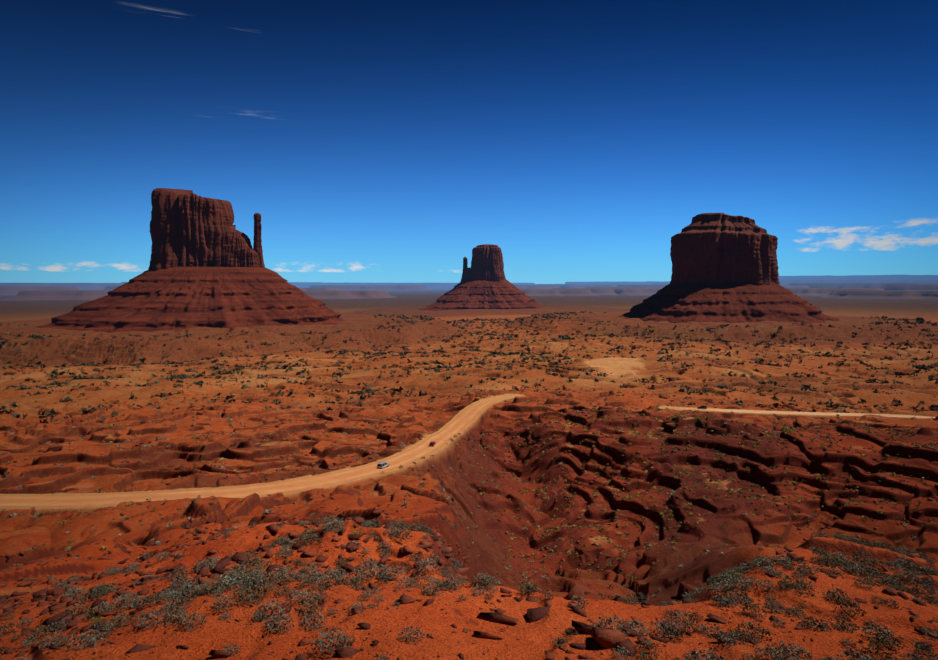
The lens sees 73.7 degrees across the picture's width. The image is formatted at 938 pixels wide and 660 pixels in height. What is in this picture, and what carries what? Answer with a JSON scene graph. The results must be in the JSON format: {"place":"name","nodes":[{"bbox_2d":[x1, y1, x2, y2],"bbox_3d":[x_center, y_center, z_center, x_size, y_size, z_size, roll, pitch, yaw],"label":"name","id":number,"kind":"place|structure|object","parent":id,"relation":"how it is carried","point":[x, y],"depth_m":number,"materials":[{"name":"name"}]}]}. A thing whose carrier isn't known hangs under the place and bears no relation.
{"place":"outdoors","nodes":[
{"label":"outdoors","id":0,"kind":"place"},
{"bbox_2d":[0,395,513,507],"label":"road","id":1,"kind":"structure","parent":0,"point":[461,420],"depth_m":187.42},
{"bbox_2d":[377,462,389,468],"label":"silver car","id":2,"kind":"object","parent":1,"relation":"on","point":[381,465],"depth_m":214.33,"materials":[{"name":"grey paint"}]},
{"bbox_2d":[429,441,435,446],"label":"red car","id":3,"kind":"object","parent":1,"relation":"on","point":[432,444],"depth_m":279.21,"materials":[{"name":"red paint"}]},
{"bbox_2d":[0,289,937,659],"bbox_3d":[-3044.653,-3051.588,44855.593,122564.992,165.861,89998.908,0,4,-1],"label":"ground","id":4,"kind":"structure","parent":0,"point":[746,533],"depth_m":275.99,"materials":[{"name":"soil"}]},
{"bbox_2d":[37,188,344,332],"bbox_3d":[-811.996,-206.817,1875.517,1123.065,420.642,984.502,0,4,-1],"label":"butte","id":5,"kind":"object","parent":4,"relation":"on","point":[196,239],"depth_m":1765.19,"materials":[{"name":"stone"}]},
{"bbox_2d":[0,310,937,659],"bbox_3d":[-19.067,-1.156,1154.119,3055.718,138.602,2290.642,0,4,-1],"label":"bushes","id":6,"kind":"object","parent":4,"relation":"on","point":[730,580],"depth_m":40.80,"materials":[{"name":"green plant"}]},
{"bbox_2d":[0,275,937,659],"bbox_3d":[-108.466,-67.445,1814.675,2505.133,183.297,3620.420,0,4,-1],"label":"rocks","id":7,"kind":"object","parent":4,"relation":"on","point":[614,639],"depth_m":34.20,"materials":[{"name":"brown stone"}]},
{"bbox_2d":[0,275,937,300],"bbox_3d":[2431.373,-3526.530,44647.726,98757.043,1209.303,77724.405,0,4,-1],"label":"distant mesas","id":8,"kind":"structure","parent":4,"relation":"on","point":[882,287],"depth_m":11242.49,"materials":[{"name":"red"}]},
{"bbox_2d":[418,244,543,310],"bbox_3d":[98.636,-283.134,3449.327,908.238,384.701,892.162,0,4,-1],"label":"butte","id":9,"kind":"object","parent":4,"relation":"on","point":[486,269],"depth_m":3371.81,"materials":[{"name":"stone"}]},
{"bbox_2d":[617,213,839,323],"bbox_3d":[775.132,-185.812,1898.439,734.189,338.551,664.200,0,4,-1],"label":"butte","id":10,"kind":"object","parent":4,"relation":"on","point":[723,259],"depth_m":1788.15,"materials":[{"name":"stone"}]},
{"bbox_2d":[0,0,937,283],"label":"sky","id":11,"kind":"structure","parent":0,"point":[371,141],"materials":[{"name":"blue"}]},
{"bbox_2d":[679,408,934,417],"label":"road","id":12,"kind":"structure","parent":0,"point":[807,413],"depth_m":383.90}
]}

